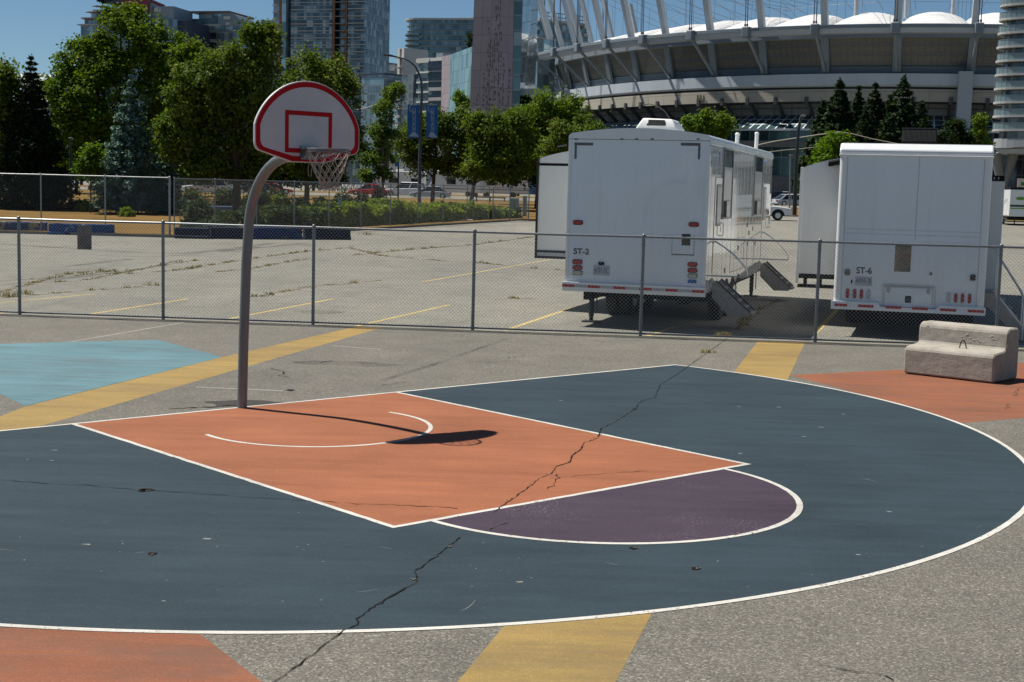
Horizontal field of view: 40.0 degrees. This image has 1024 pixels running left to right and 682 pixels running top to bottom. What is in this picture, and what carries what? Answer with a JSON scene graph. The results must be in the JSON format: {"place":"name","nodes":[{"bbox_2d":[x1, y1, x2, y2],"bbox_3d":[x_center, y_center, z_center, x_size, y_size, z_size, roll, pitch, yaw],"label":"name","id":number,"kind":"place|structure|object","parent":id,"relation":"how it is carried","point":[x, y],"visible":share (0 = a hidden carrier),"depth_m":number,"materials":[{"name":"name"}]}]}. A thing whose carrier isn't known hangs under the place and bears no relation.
{"place":"outdoors","nodes":[
{"label":"outdoors","id":0,"kind":"place"},
{"bbox_2d":[73,186,798,207],"bbox_3d":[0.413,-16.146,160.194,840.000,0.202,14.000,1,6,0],"label":"street","id":1,"kind":"structure","parent":0,"point":[369,195],"depth_m":158.83,"materials":[{"name":"asphalt"}]},
{"bbox_2d":[241,182,275,192],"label":"parked car","id":2,"kind":"object","parent":1,"relation":"on","point":[243,189],"visible":0.38,"depth_m":156.46,"materials":[{"name":"black paint"}]},
{"bbox_2d":[348,184,389,194],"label":"parked car","id":3,"kind":"object","parent":1,"relation":"on","point":[366,189],"visible":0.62,"depth_m":160.32,"materials":[{"name":"red paint"}]},
{"bbox_2d":[386,182,424,195],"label":"parked car","id":4,"kind":"object","parent":1,"relation":"on","point":[402,191],"visible":0.3,"depth_m":161.22,"materials":[{"name":"white paint"}]},
{"bbox_2d":[409,186,450,197],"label":"parked car","id":5,"kind":"object","parent":1,"relation":"on","point":[437,192],"visible":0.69,"depth_m":156.29,"materials":[{"name":"silver paint"}]},
{"bbox_2d":[771,194,798,204],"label":"parked car","id":6,"kind":"object","parent":1,"relation":"on","point":[782,199],"visible":0.34,"depth_m":163.11,"materials":[{"name":"silver paint"}]},
{"bbox_2d":[0,0,1005,99],"label":"sky","id":7,"kind":"structure","parent":0,"point":[27,27],"materials":[{"name":"blue"}]},
{"bbox_2d":[0,181,1023,681],"bbox_3d":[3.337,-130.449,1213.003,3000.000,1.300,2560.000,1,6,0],"label":"ground","id":8,"kind":"structure","parent":0,"point":[954,617],"depth_m":22.60,"materials":[{"name":"asphalt"}]},
{"bbox_2d":[0,221,47,230],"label":"concrete barrier","id":9,"kind":"object","parent":8,"relation":"on","point":[9,225],"visible":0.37,"depth_m":65.41,"materials":[{"name":"blue paint"}]},
{"bbox_2d":[48,223,114,234],"bbox_3d":[-19.803,-5.137,64.770,2.914,0.520,0.532,1,6,-7],"label":"concrete barrier","id":10,"kind":"object","parent":8,"relation":"on","point":[69,227],"visible":0.76,"depth_m":64.58,"materials":[{"name":"blue paint"}]},
{"bbox_2d":[0,173,170,234],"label":"fence","id":11,"kind":"object","parent":8,"relation":"on","point":[105,185],"visible":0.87,"depth_m":64.85,"materials":[{"name":"metal"}]},
{"bbox_2d":[0,340,220,405],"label":"blue paint","id":12,"kind":"object","parent":8,"relation":"on","point":[32,373],"visible":1,"depth_m":20.33,"materials":[{"name":"paint"}]},
{"bbox_2d":[0,627,260,681],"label":"orange paint","id":13,"kind":"object","parent":8,"relation":"on","point":[40,655],"visible":1,"depth_m":7.93,"materials":[{"name":"paint"}]},
{"bbox_2d":[77,0,210,152],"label":"condo building","id":14,"kind":"structure","parent":8,"relation":"on","point":[176,17],"depth_m":440.82,"materials":[{"name":"metal"}]},
{"bbox_2d":[0,327,378,429],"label":"yellow stripe","id":15,"kind":"object","parent":8,"relation":"on","point":[48,412],"visible":1,"depth_m":18.33,"materials":[{"name":"paint"}]},
{"bbox_2d":[174,227,209,238],"bbox_3d":[-14.532,-4.909,64.011,1.542,0.500,0.532,1,6,-2],"label":"concrete barrier","id":16,"kind":"object","parent":8,"relation":"on","point":[190,233],"visible":0.94,"depth_m":63.86,"materials":[{"name":"blue paint"}]},
{"bbox_2d":[182,178,227,193],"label":"parked car","id":17,"kind":"object","parent":8,"relation":"on","point":[209,189],"visible":0.31,"depth_m":150.50,"materials":[{"name":"white paint"}]},
{"bbox_2d":[210,227,243,238],"bbox_3d":[-12.956,-4.957,64.626,1.742,0.540,0.532,0,6,-16],"label":"concrete barrier","id":18,"kind":"object","parent":8,"relation":"on","point":[229,233],"visible":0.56,"depth_m":64.44,"materials":[{"name":"blue paint"}]},
{"bbox_2d":[191,11,270,151],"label":"condo building","id":19,"kind":"structure","parent":8,"relation":"on","point":[219,23],"depth_m":450.46,"materials":[{"name":"metal"}]},
{"bbox_2d":[204,400,284,406],"bbox_3d":[-3.135,0.765,17.059,1.263,0.001,0.672,1,6,0],"label":"asphalt patch","id":20,"kind":"object","parent":8,"relation":"on","point":[231,403],"visible":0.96,"depth_m":17.14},
{"bbox_2d":[253,227,302,239],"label":"concrete barrier","id":21,"kind":"object","parent":8,"relation":"on","point":[288,232],"visible":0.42,"depth_m":65.36,"materials":[{"name":"blue paint"}]},
{"bbox_2d":[237,81,358,407],"bbox_3d":[-2.502,-1.006,15.931,1.452,3.801,1.432,1,6,0],"label":"basketball hoop","id":22,"kind":"object","parent":8,"relation":"on","point":[311,122],"visible":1,"depth_m":15.64,"materials":[{"name":"metal"}]},
{"bbox_2d":[281,166,353,190],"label":"broadleaf tree","id":23,"kind":"object","parent":8,"relation":"on","point":[342,179],"visible":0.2,"depth_m":213.52,"materials":[{"name":"green plant"}]},
{"bbox_2d":[303,228,350,239],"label":"concrete barrier","id":24,"kind":"object","parent":8,"relation":"on","point":[330,234],"visible":0.65,"depth_m":66.53,"materials":[{"name":"blue paint"}]},
{"bbox_2d":[272,0,389,186],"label":"apartment tower","id":25,"kind":"structure","parent":8,"relation":"on","point":[358,31],"depth_m":548.44,"materials":[{"name":"blue glass"}]},
{"bbox_2d":[174,177,489,233],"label":"chain-link fence","id":26,"kind":"object","parent":8,"relation":"on","point":[328,208],"visible":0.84,"depth_m":78.43,"materials":[{"name":"metal"}]},
{"bbox_2d":[360,73,401,184],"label":"apartment block","id":27,"kind":"structure","parent":8,"relation":"on","point":[373,84],"depth_m":509.94,"materials":[{"name":"glass"}]},
{"bbox_2d":[1,244,777,328],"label":"lot crack","id":28,"kind":"object","parent":8,"relation":"on","point":[738,327],"visible":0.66,"depth_m":37.39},
{"bbox_2d":[0,231,779,352],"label":"weeds","id":29,"kind":"object","parent":8,"relation":"on","point":[723,333],"visible":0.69,"depth_m":38.53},
{"bbox_2d":[393,73,417,129],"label":"apartment block","id":30,"kind":"structure","parent":8,"relation":"on","point":[409,80],"depth_m":495.02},
{"bbox_2d":[372,139,441,185],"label":"building","id":31,"kind":"structure","parent":8,"relation":"on","point":[394,167],"depth_m":257.80,"materials":[{"name":"grey glass"}]},
{"bbox_2d":[394,48,427,74],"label":"apartment tower","id":32,"kind":"structure","parent":8,"relation":"on","point":[412,56],"depth_m":589.14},
{"bbox_2d":[0,260,838,335],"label":"parking line","id":33,"kind":"object","parent":8,"relation":"on","point":[828,319],"visible":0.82,"depth_m":29.99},
{"bbox_2d":[416,53,450,118],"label":"apartment block","id":34,"kind":"structure","parent":8,"relation":"on","point":[430,70],"depth_m":438.01,"materials":[{"name":"concrete"}]},
{"bbox_2d":[405,17,472,57],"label":"apartment tower","id":35,"kind":"structure","parent":8,"relation":"on","point":[433,36],"depth_m":765.66,"materials":[{"name":"blue glass"}]},
{"bbox_2d":[441,0,550,193],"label":"clad tower","id":36,"kind":"structure","parent":8,"relation":"on","point":[494,64],"depth_m":297.63,"materials":[{"name":"grey concrete"}]},
{"bbox_2d":[450,88,469,108],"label":"terrace tree","id":37,"kind":"object","parent":36,"relation":"on","point":[457,94],"visible":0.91,"depth_m":313.33,"materials":[{"name":"green plant"}]},
{"bbox_2d":[492,186,529,220],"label":"fence gate","id":38,"kind":"structure","parent":8,"relation":"on","point":[509,197],"depth_m":98.49,"materials":[{"name":"metal"}]},
{"bbox_2d":[0,365,1023,631],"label":"court paint","id":39,"kind":"object","parent":8,"relation":"on","point":[238,559],"visible":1,"depth_m":11.03,"materials":[{"name":"paint"}]},
{"bbox_2d":[78,392,741,525],"bbox_3d":[-1.222,1.067,14.722,4.424,0.001,5.778,-4,8,-42],"label":"key paint","id":40,"kind":"object","parent":39,"relation":"on","point":[458,459],"visible":1,"depth_m":14.19,"materials":[{"name":"paint"}]},
{"bbox_2d":[3,400,922,636],"bbox_3d":[0.419,1.254,13.406,10.606,0.001,7.646,-2,7,-32],"label":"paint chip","id":41,"kind":"object","parent":39,"relation":"on","point":[482,542],"visible":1,"depth_m":10.39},
{"bbox_2d":[0,364,1023,633],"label":"court line","id":42,"kind":"object","parent":39,"relation":"on","point":[800,508],"visible":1,"depth_m":11.27,"materials":[{"name":"white paint"}]},
{"bbox_2d":[437,469,796,542],"bbox_3d":[1.321,1.439,11.918,3.660,0.001,1.830,-4,8,-42],"label":"circle paint","id":43,"kind":"object","parent":39,"relation":"on","point":[716,503],"visible":1,"depth_m":11.81,"materials":[{"name":"paint"}]},
{"bbox_2d":[0,216,1023,347],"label":"chain link fence","id":44,"kind":"object","parent":8,"relation":"on","point":[314,227],"visible":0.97,"depth_m":26.32,"materials":[{"name":"metal"}]},
{"bbox_2d":[77,225,91,249],"bbox_3d":[-8.207,-1.983,26.992,0.284,0.457,0.050,2,6,5],"label":"fence sign","id":45,"kind":"object","parent":44,"relation":"attached to","point":[85,231],"visible":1,"depth_m":27.01,"materials":[{"name":"metal"}]},
{"bbox_2d":[894,245,911,271],"bbox_3d":[7.121,-1.506,25.636,0.294,0.495,0.050,2,6,5],"label":"fence sign","id":46,"kind":"object","parent":44,"relation":"attached to","point":[905,255],"visible":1,"depth_m":25.65,"materials":[{"name":"metal"}]},
{"bbox_2d":[11,339,1018,681],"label":"pavement crack","id":47,"kind":"object","parent":8,"relation":"on","point":[449,507],"visible":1,"depth_m":12.03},
{"bbox_2d":[535,37,555,100],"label":"office block","id":48,"kind":"structure","parent":8,"relation":"on","point":[544,76],"depth_m":415.74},
{"bbox_2d":[458,613,651,681],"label":"yellow stripe","id":49,"kind":"object","parent":8,"relation":"on","point":[594,650],"visible":1,"depth_m":8.23,"materials":[{"name":"paint"}]},
{"bbox_2d":[537,12,588,100],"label":"apartment tower","id":50,"kind":"structure","parent":8,"relation":"on","point":[566,37],"depth_m":542.55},
{"bbox_2d":[525,109,608,161],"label":"maple tree","id":51,"kind":"object","parent":8,"relation":"on","point":[559,133],"visible":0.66,"depth_m":115.82,"materials":[{"name":"green plant"}]},
{"bbox_2d":[534,118,794,322],"bbox_3d":[3.590,-2.869,32.475,5.149,4.217,10.873,3,7,16],"label":"office trailer","id":52,"kind":"object","parent":8,"relation":"on","point":[657,177],"visible":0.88,"depth_m":27.47,"materials":[{"name":"metal"}]},
{"bbox_2d":[734,341,804,379],"bbox_3d":[4.291,0.275,23.279,0.840,0.001,5.406,3,6,14],"label":"yellow stripe","id":53,"kind":"object","parent":8,"relation":"on","point":[773,359],"visible":1,"depth_m":22.97,"materials":[{"name":"paint"}]},
{"bbox_2d":[536,0,1013,193],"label":"stadium","id":54,"kind":"object","parent":8,"relation":"on","point":[769,79],"visible":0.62,"depth_m":343.62,"materials":[{"name":"concrete"}]},
{"bbox_2d":[770,205,792,219],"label":"pickup truck","id":55,"kind":"object","parent":8,"relation":"on","point":[777,212],"visible":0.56,"depth_m":114.22,"materials":[{"name":"white paint"}]},
{"bbox_2d":[801,129,854,165],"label":"young tree","id":56,"kind":"object","parent":8,"relation":"on","point":[829,146],"visible":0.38,"depth_m":86.42,"materials":[{"name":"green plant"}]},
{"bbox_2d":[791,363,1023,422],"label":"orange paint","id":57,"kind":"object","parent":8,"relation":"on","point":[962,400],"visible":0.89,"depth_m":19.70,"materials":[{"name":"paint"}]},
{"bbox_2d":[904,320,1019,382],"bbox_3d":[6.838,0.149,21.428,1.421,0.784,0.892,7,8,42],"label":"concrete block seat","id":58,"kind":"object","parent":57,"relation":"on","point":[978,353],"visible":1,"depth_m":21.18,"materials":[{"name":"concrete"}]},
{"bbox_2d":[795,128,1023,340],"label":"office trailer","id":59,"kind":"object","parent":8,"relation":"on","point":[918,186],"visible":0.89,"depth_m":26.73,"materials":[{"name":"metal"}]},
{"bbox_2d":[992,0,1023,186],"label":"balcony tower","id":60,"kind":"structure","parent":8,"relation":"on","point":[1009,114],"depth_m":259.27,"materials":[{"name":"white glass"}]},
{"bbox_2d":[1002,187,1023,224],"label":"box trailer","id":61,"kind":"object","parent":8,"relation":"on","point":[1013,206],"visible":0.69,"depth_m":117.34,"materials":[{"name":"white metal"}]},
{"bbox_2d":[0,185,1023,237],"bbox_3d":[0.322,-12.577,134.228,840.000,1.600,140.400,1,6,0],"label":"lawn","id":62,"kind":"structure","parent":0,"point":[71,214],"depth_m":88.03,"materials":[{"name":"plant"}]},
{"bbox_2d":[0,52,36,178],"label":"broadleaf tree","id":63,"kind":"object","parent":62,"relation":"on","point":[9,82],"visible":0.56,"depth_m":94.89,"materials":[{"name":"green plant"}]},
{"bbox_2d":[0,53,82,210],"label":"spruce tree","id":64,"kind":"object","parent":62,"relation":"on","point":[29,153],"visible":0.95,"depth_m":94.19,"materials":[{"name":"green plant"}]},
{"bbox_2d":[73,200,98,211],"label":"shrub","id":65,"kind":"object","parent":62,"relation":"on","point":[78,207],"visible":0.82,"depth_m":93.30,"materials":[{"name":"green plant"}]},
{"bbox_2d":[69,134,109,212],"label":"ornamental tree","id":66,"kind":"object","parent":62,"relation":"on","point":[89,162],"visible":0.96,"depth_m":89.98,"materials":[{"name":"green plant"}]},
{"bbox_2d":[117,206,135,216],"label":"shrub","id":67,"kind":"object","parent":62,"relation":"on","point":[129,212],"visible":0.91,"depth_m":87.40,"materials":[{"name":"green plant"}]},
{"bbox_2d":[35,0,218,181],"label":"maple tree","id":68,"kind":"object","parent":62,"relation":"on","point":[77,106],"visible":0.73,"depth_m":109.43,"materials":[{"name":"green plant"}]},
{"bbox_2d":[88,80,168,213],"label":"spruce tree","id":69,"kind":"object","parent":62,"relation":"on","point":[135,159],"visible":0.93,"depth_m":91.44,"materials":[{"name":"green plant"}]},
{"bbox_2d":[155,139,190,212],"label":"spruce tree","id":70,"kind":"object","parent":62,"relation":"on","point":[168,171],"visible":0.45,"depth_m":94.07,"materials":[{"name":"green plant"}]},
{"bbox_2d":[175,187,209,211],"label":"shrub","id":71,"kind":"object","parent":62,"relation":"on","point":[191,193],"visible":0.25,"depth_m":97.23,"materials":[{"name":"green plant"}]},
{"bbox_2d":[179,196,213,226],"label":"shrub","id":72,"kind":"object","parent":62,"relation":"on","point":[202,212],"visible":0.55,"depth_m":73.43,"materials":[{"name":"green plant"}]},
{"bbox_2d":[195,214,237,227],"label":"shrub","id":73,"kind":"object","parent":62,"relation":"on","point":[210,219],"visible":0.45,"depth_m":71.49,"materials":[{"name":"green plant"}]},
{"bbox_2d":[141,17,300,210],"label":"maple tree","id":74,"kind":"object","parent":62,"relation":"on","point":[207,85],"visible":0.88,"depth_m":90.09,"materials":[{"name":"green plant"}]},
{"bbox_2d":[207,184,244,206],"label":"shrub","id":75,"kind":"object","parent":62,"relation":"on","point":[221,197],"visible":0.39,"depth_m":97.20,"materials":[{"name":"green plant"}]},
{"bbox_2d":[243,188,269,206],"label":"shrub","id":76,"kind":"object","parent":62,"relation":"on","point":[260,199],"visible":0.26,"depth_m":99.32,"materials":[{"name":"green plant"}]},
{"bbox_2d":[243,167,290,196],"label":"broadleaf tree","id":77,"kind":"object","parent":62,"relation":"on","point":[277,178],"visible":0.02,"depth_m":138.86,"materials":[{"name":"green plant"}]},
{"bbox_2d":[267,194,285,207],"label":"shrub","id":78,"kind":"object","parent":62,"relation":"on","point":[279,198],"visible":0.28,"depth_m":99.37,"materials":[{"name":"green plant"}]},
{"bbox_2d":[216,201,340,228],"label":"hedge","id":79,"kind":"object","parent":62,"relation":"on","point":[309,213],"visible":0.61,"depth_m":76.33,"materials":[{"name":"green plant"}]},
{"bbox_2d":[264,186,293,206],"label":"shrub","id":80,"kind":"object","parent":62,"relation":"on","point":[279,193],"visible":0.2,"depth_m":107.24,"materials":[{"name":"green plant"}]},
{"bbox_2d":[278,40,368,200],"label":"maple tree","id":81,"kind":"object","parent":62,"relation":"on","point":[344,86],"visible":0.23,"depth_m":101.77,"materials":[{"name":"green plant"}]},
{"bbox_2d":[330,188,357,202],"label":"shrub","id":82,"kind":"object","parent":62,"relation":"on","point":[349,199],"visible":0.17,"depth_m":97.34,"materials":[{"name":"green plant"}]},
{"bbox_2d":[297,197,406,226],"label":"hedge","id":83,"kind":"object","parent":62,"relation":"on","point":[366,217],"visible":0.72,"depth_m":83.58,"materials":[{"name":"green plant"}]},
{"bbox_2d":[354,80,410,197],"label":"young tree","id":84,"kind":"object","parent":62,"relation":"on","point":[380,135],"visible":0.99,"depth_m":98.54,"materials":[{"name":"green plant"}]},
{"bbox_2d":[373,169,426,188],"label":"camper van","id":85,"kind":"object","parent":62,"relation":"on","point":[403,177],"visible":0.27,"depth_m":173.75,"materials":[{"name":"white metal"}]},
{"bbox_2d":[384,54,437,202],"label":"street lamp","id":86,"kind":"object","parent":62,"relation":"on","point":[420,138],"visible":0.91,"depth_m":120.65,"materials":[{"name":"metal"}]},
{"bbox_2d":[407,104,419,137],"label":"banner","id":87,"kind":"object","parent":86,"relation":"attached to","point":[413,121],"visible":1,"depth_m":120.65,"materials":[{"name":"fabric"}]},
{"bbox_2d":[426,104,437,137],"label":"banner","id":88,"kind":"object","parent":86,"relation":"attached to","point":[431,121],"visible":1,"depth_m":120.65,"materials":[{"name":"fabric"}]},
{"bbox_2d":[372,200,486,223],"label":"hedge","id":89,"kind":"object","parent":62,"relation":"on","point":[447,210],"visible":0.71,"depth_m":92.60,"materials":[{"name":"green plant"}]},
{"bbox_2d":[391,102,497,201],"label":"maple tree","id":90,"kind":"object","parent":62,"relation":"on","point":[450,135],"visible":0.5,"depth_m":130.03,"materials":[{"name":"green plant"}]},
{"bbox_2d":[429,171,486,196],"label":"camper van","id":91,"kind":"object","parent":62,"relation":"on","point":[439,180],"visible":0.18,"depth_m":169.96,"materials":[{"name":"white metal"}]},
{"bbox_2d":[452,105,540,200],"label":"maple tree","id":92,"kind":"object","parent":62,"relation":"on","point":[497,148],"visible":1,"depth_m":118.96,"materials":[{"name":"green plant"}]},
{"bbox_2d":[470,204,522,218],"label":"hedge","id":93,"kind":"object","parent":62,"relation":"on","point":[488,214],"visible":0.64,"depth_m":99.85,"materials":[{"name":"green plant"}]},
{"bbox_2d":[483,180,527,196],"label":"camper van","id":94,"kind":"object","parent":62,"relation":"on","point":[505,190],"visible":0.25,"depth_m":177.78,"materials":[{"name":"white metal"}]},
{"bbox_2d":[479,157,536,190],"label":"broadleaf tree","id":95,"kind":"object","parent":62,"relation":"on","point":[524,179],"visible":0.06,"depth_m":138.45,"materials":[{"name":"green plant"}]},
{"bbox_2d":[505,82,596,207],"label":"maple tree","id":96,"kind":"object","parent":62,"relation":"on","point":[551,109],"visible":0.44,"depth_m":125.90,"materials":[{"name":"green plant"}]},
{"bbox_2d":[679,106,741,140],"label":"maple tree","id":97,"kind":"object","parent":62,"relation":"on","point":[704,121],"visible":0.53,"depth_m":137.72,"materials":[{"name":"green plant"}]},
{"bbox_2d":[792,115,805,214],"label":"street lamp","id":98,"kind":"object","parent":62,"relation":"on","point":[794,208],"visible":1,"depth_m":126.87,"materials":[{"name":"metal"}]},
{"bbox_2d":[791,98,829,193],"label":"fir tree","id":99,"kind":"object","parent":62,"relation":"on","point":[820,122],"visible":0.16,"depth_m":193.30,"materials":[{"name":"green plant"}]},
{"bbox_2d":[798,77,855,191],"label":"fir tree","id":100,"kind":"object","parent":62,"relation":"on","point":[840,116],"visible":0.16,"depth_m":186.99,"materials":[{"name":"green plant"}]},
{"bbox_2d":[848,84,865,130],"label":"fir tree","id":101,"kind":"object","parent":62,"relation":"on","point":[857,104],"visible":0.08,"depth_m":195.97,"materials":[{"name":"green plant"}]},
{"bbox_2d":[851,109,876,142],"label":"fir tree","id":102,"kind":"object","parent":62,"relation":"on","point":[865,127],"visible":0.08,"depth_m":179.42,"materials":[{"name":"green plant"}]},
{"bbox_2d":[856,81,886,138],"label":"fir tree","id":103,"kind":"object","parent":62,"relation":"on","point":[876,111],"visible":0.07,"depth_m":189.81,"materials":[{"name":"green plant"}]},
{"bbox_2d":[874,113,900,143],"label":"fir tree","id":104,"kind":"object","parent":62,"relation":"on","point":[888,133],"visible":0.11,"depth_m":177.44,"materials":[{"name":"green plant"}]},
{"bbox_2d":[877,74,920,143],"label":"fir tree","id":105,"kind":"object","parent":62,"relation":"on","point":[904,115],"visible":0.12,"depth_m":184.57,"materials":[{"name":"green plant"}]},
{"bbox_2d":[915,99,931,127],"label":"fir tree","id":106,"kind":"object","parent":62,"relation":"on","point":[921,111],"depth_m":192.18,"materials":[{"name":"green plant"}]},
{"bbox_2d":[937,116,979,144],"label":"broadleaf tree","id":107,"kind":"object","parent":62,"relation":"on","point":[957,134],"visible":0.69,"depth_m":170.14,"materials":[{"name":"green plant"}]},
{"bbox_2d":[968,112,996,153],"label":"broadleaf tree","id":108,"kind":"object","parent":62,"relation":"on","point":[979,127],"visible":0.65,"depth_m":173.09,"materials":[{"name":"green plant"}]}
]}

